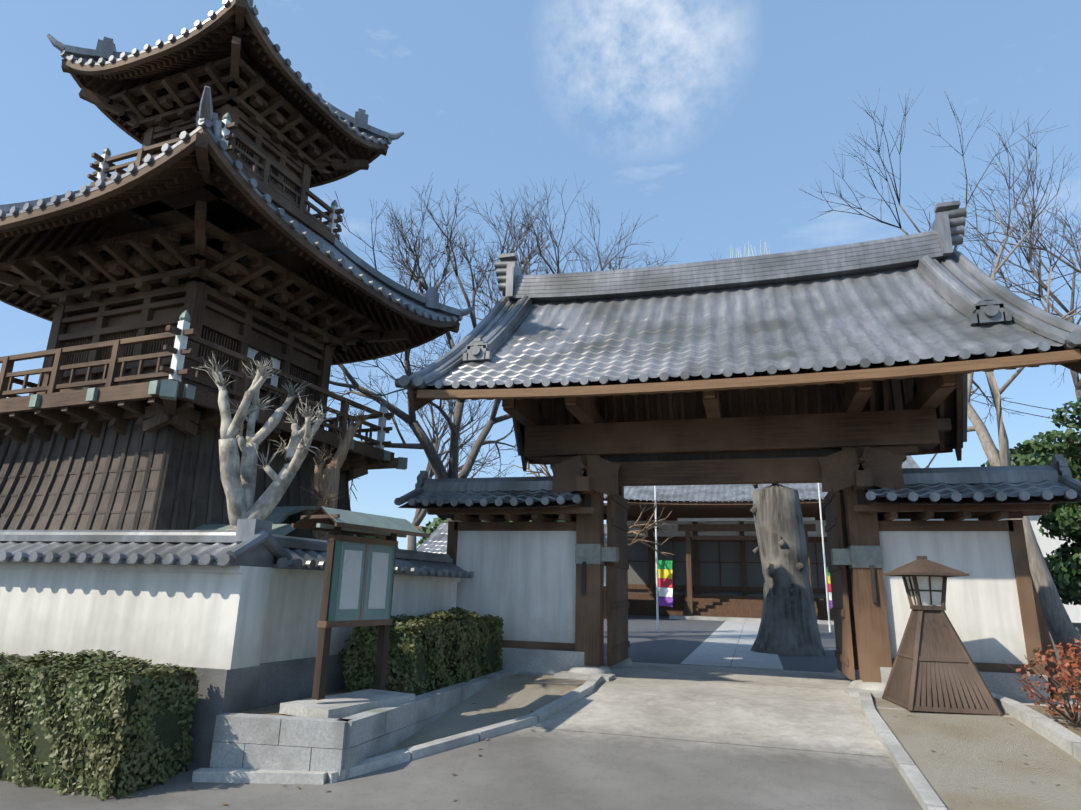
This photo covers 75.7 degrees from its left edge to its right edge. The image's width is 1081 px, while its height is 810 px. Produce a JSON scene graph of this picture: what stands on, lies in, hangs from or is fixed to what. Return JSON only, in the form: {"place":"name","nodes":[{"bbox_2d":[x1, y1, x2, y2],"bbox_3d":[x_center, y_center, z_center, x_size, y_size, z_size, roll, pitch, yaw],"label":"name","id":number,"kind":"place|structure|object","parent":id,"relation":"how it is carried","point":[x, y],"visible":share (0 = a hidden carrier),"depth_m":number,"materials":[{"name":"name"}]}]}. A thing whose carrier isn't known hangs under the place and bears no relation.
{"place":"outdoors","nodes":[
{"label":"outdoors","id":0,"kind":"place"},
{"bbox_2d":[417,523,627,553],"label":"building roof","id":1,"kind":"structure","parent":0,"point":[436,542],"depth_m":35.37,"materials":[{"name":"tile"}]},
{"bbox_2d":[0,615,1080,809],"bbox_3d":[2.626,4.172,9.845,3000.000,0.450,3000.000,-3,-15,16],"label":"ground","id":2,"kind":"structure","parent":0,"point":[657,725],"depth_m":6.36,"materials":[{"name":"grey concrete"}]},
{"bbox_2d":[0,649,201,799],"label":"street hedge","id":3,"kind":"object","parent":2,"relation":"on","point":[116,726],"depth_m":5.84,"materials":[{"name":"green plant"}]},
{"bbox_2d":[0,0,459,480],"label":"timber tower","id":4,"kind":"structure","parent":2,"relation":"on","point":[143,317],"depth_m":11.13,"materials":[{"name":"brown wood"}]},
{"bbox_2d":[0,420,356,536],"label":"tower base","id":5,"kind":"object","parent":4,"relation":"attached to","point":[166,477],"visible":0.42,"depth_m":9.41,"materials":[{"name":"brown wood"}]},
{"bbox_2d":[0,0,474,321],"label":"tower tiles","id":6,"kind":"object","parent":4,"relation":"attached to","point":[426,305],"visible":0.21,"depth_m":12.12,"materials":[{"name":"grey tile"}]},
{"bbox_2d":[0,519,473,766],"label":"boundary wall","id":7,"kind":"structure","parent":2,"relation":"on","point":[232,617],"depth_m":7.15,"materials":[{"name":"paint"}]},
{"bbox_2d":[193,524,315,538],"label":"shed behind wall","id":8,"kind":"structure","parent":2,"relation":"on","point":[284,529],"depth_m":9.02,"materials":[{"name":"white wood"}]},
{"bbox_2d":[191,352,338,529],"bbox_3d":[-3.519,1.407,8.248,1.504,4.428,1.682,12,-18,-35],"label":"pollard tree","id":9,"kind":"object","parent":2,"relation":"on","point":[238,479],"visible":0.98,"depth_m":8.47,"materials":[{"name":"grey plant"}]},
{"bbox_2d":[301,406,378,539],"bbox_3d":[-2.941,1.822,9.245,0.810,3.928,1.210,-11,-19,38],"label":"pollard tree","id":10,"kind":"object","parent":2,"relation":"on","point":[326,484],"visible":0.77,"depth_m":9.53,"materials":[{"name":"brown plant"}]},
{"bbox_2d":[239,674,487,718],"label":"bed soil","id":11,"kind":"structure","parent":2,"relation":"on","point":[271,710],"depth_m":6.79,"materials":[{"name":"soil"}]},
{"bbox_2d":[279,507,429,717],"bbox_3d":[-1.875,2.091,7.189,0.635,1.930,1.449,-7,-17,28],"label":"notice board","id":12,"kind":"object","parent":11,"relation":"on","point":[358,582],"visible":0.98,"depth_m":7.07,"materials":[{"name":"wood"}]},
{"bbox_2d":[337,606,503,695],"bbox_3d":[-1.381,3.195,9.246,1.121,0.985,3.300,-3,-15,16],"label":"hedge bed","id":13,"kind":"object","parent":11,"relation":"on","point":[436,650],"visible":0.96,"depth_m":8.23,"materials":[{"name":"green plant"}]},
{"bbox_2d":[210,669,517,781],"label":"retaining wall","id":14,"kind":"structure","parent":2,"relation":"on","point":[267,742],"depth_m":6.13,"materials":[{"name":"stone"}]},
{"bbox_2d":[391,343,514,550],"bbox_3d":[-4.404,3.217,30.793,5.890,11.805,6.542,8,-16,-22],"label":"bare tree","id":15,"kind":"object","parent":2,"relation":"on","point":[420,515],"visible":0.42,"depth_m":30.52,"materials":[{"name":"brown plant"}]},
{"bbox_2d":[325,173,596,524],"bbox_3d":[-2.461,-0.146,18.064,8.893,11.970,10.224,-3,-15,16],"label":"bare tree","id":16,"kind":"object","parent":2,"relation":"on","point":[425,444],"visible":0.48,"depth_m":17.72,"materials":[{"name":"brown plant"}]},
{"bbox_2d":[357,517,564,548],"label":"trees","id":17,"kind":"object","parent":2,"relation":"on","point":[429,529],"visible":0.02,"depth_m":59.05,"materials":[{"name":"plant"}]},
{"bbox_2d":[385,674,586,753],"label":"gravel","id":18,"kind":"structure","parent":2,"relation":"on","point":[514,696],"depth_m":8.24,"materials":[{"name":"beige gravel"}]},
{"bbox_2d":[394,471,606,673],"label":"wing wall","id":19,"kind":"structure","parent":2,"relation":"on","point":[522,582],"depth_m":11.07,"materials":[{"name":"paint"}]},
{"bbox_2d":[440,176,737,313],"bbox_3d":[1.146,-0.202,21.148,11.191,13.785,8.609,-7,-17,29],"label":"bare tree","id":20,"kind":"object","parent":2,"relation":"on","point":[609,263],"visible":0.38,"depth_m":21.45,"materials":[{"name":"brown plant"}]},
{"bbox_2d":[513,462,674,557],"bbox_3d":[1.782,4.243,21.703,5.187,5.585,1.806,6,-16,-17],"label":"tree","id":21,"kind":"object","parent":2,"relation":"on","point":[647,527],"visible":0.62,"depth_m":22.11,"materials":[{"name":"brown plant"}]},
{"bbox_2d":[604,564,606,618],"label":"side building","id":22,"kind":"structure","parent":2,"relation":"on","point":[605,591],"depth_m":31.80,"materials":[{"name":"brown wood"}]},
{"bbox_2d":[189,673,1059,804],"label":"leaf litter","id":23,"kind":"object","parent":2,"relation":"on","point":[191,788],"visible":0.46,"depth_m":6.46,"materials":[{"name":"brown plant"}]},
{"bbox_2d":[192,674,1080,809],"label":"kerbs","id":24,"kind":"structure","parent":2,"relation":"on","point":[1047,728],"depth_m":6.52,"materials":[{"name":"concrete"}]},
{"bbox_2d":[604,501,833,624],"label":"hall","id":25,"kind":"structure","parent":2,"relation":"on","point":[717,574],"depth_m":37.49,"materials":[{"name":"brown wood"}]},
{"bbox_2d":[604,456,919,504],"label":"hall roof","id":26,"kind":"structure","parent":25,"relation":"attached to","point":[709,493],"depth_m":34.84,"materials":[{"name":"grey tile"}]},
{"bbox_2d":[554,656,886,697],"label":"gate post stones","id":27,"kind":"object","parent":2,"relation":"on","point":[875,689],"visible":0.38,"depth_m":9.96,"materials":[{"name":"grey stone"}]},
{"bbox_2d":[654,483,832,631],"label":"flagpoles","id":28,"kind":"object","parent":2,"relation":"on","point":[662,574],"visible":0.77,"depth_m":22.70,"materials":[{"name":"white metal"}]},
{"bbox_2d":[416,349,1080,682],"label":"gate frame","id":29,"kind":"object","parent":2,"relation":"on","point":[846,451],"visible":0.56,"depth_m":10.44,"materials":[{"name":"brown wood"}]},
{"bbox_2d":[395,200,1080,470],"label":"gate roof","id":30,"kind":"structure","parent":29,"relation":"on","point":[929,297],"depth_m":11.02,"materials":[{"name":"grey tile"}]},
{"bbox_2d":[750,484,825,655],"bbox_3d":[5.612,2.211,16.250,1.765,7.112,1.657,5,-15,-13],"label":"old tree","id":31,"kind":"object","parent":2,"relation":"on","point":[788,626],"visible":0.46,"depth_m":15.33,"materials":[{"name":"grey plant"}]},
{"bbox_2d":[799,88,1080,667],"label":"bare tree","id":32,"kind":"object","parent":2,"relation":"on","point":[1060,627],"visible":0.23,"depth_m":14.88,"materials":[{"name":"brown plant"}]},
{"bbox_2d":[844,454,1080,703],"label":"wing wall","id":33,"kind":"structure","parent":2,"relation":"on","point":[994,612],"depth_m":9.28,"materials":[{"name":"paint"}]},
{"bbox_2d":[872,698,1080,809],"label":"gravel","id":34,"kind":"structure","parent":2,"relation":"on","point":[966,757],"depth_m":6.28,"materials":[{"name":"beige gravel"}]},
{"bbox_2d":[882,556,1002,715],"bbox_3d":[4.703,2.715,8.396,0.988,1.745,0.988,-1,-15,9],"label":"lantern","id":35,"kind":"object","parent":34,"relation":"on","point":[934,668],"visible":1,"depth_m":8.12,"materials":[{"name":"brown wood"}]},
{"bbox_2d":[892,515,1080,622],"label":"building","id":36,"kind":"structure","parent":2,"relation":"on","point":[1048,545],"depth_m":38.37,"materials":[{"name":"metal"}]},
{"bbox_2d":[918,119,1080,407],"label":"bare tree","id":37,"kind":"object","parent":2,"relation":"on","point":[1074,374],"visible":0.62,"depth_m":19.00,"materials":[{"name":"brown plant"}]},
{"bbox_2d":[980,398,1080,604],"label":"evergreen tree","id":38,"kind":"object","parent":2,"relation":"on","point":[1063,520],"visible":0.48,"depth_m":15.59,"materials":[{"name":"green plant"}]},
{"bbox_2d":[1025,705,1080,736],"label":"shrub bed","id":39,"kind":"object","parent":2,"relation":"on","point":[1072,727],"depth_m":7.60,"materials":[{"name":"soil"}]},
{"bbox_2d":[1004,636,1080,724],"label":"red shrubs","id":40,"kind":"object","parent":39,"relation":"on","point":[1072,661],"visible":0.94,"depth_m":7.16,"materials":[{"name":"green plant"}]},
{"bbox_2d":[1048,623,1080,661],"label":"stone wall","id":41,"kind":"structure","parent":2,"relation":"on","point":[1077,626],"depth_m":14.90,"materials":[{"name":"grey stone"}]},
{"bbox_2d":[0,0,1080,549],"label":"sky","id":42,"kind":"structure","parent":0,"point":[710,118],"materials":[{"name":"blue"}]},
{"bbox_2d":[680,621,783,669],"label":"path","id":43,"kind":"structure","parent":0,"point":[718,646],"depth_m":15.07,"materials":[{"name":"stone"}]},
{"bbox_2d":[972,393,1078,422],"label":"power lines","id":44,"kind":"object","parent":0,"point":[1018,411],"visible":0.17,"depth_m":18.69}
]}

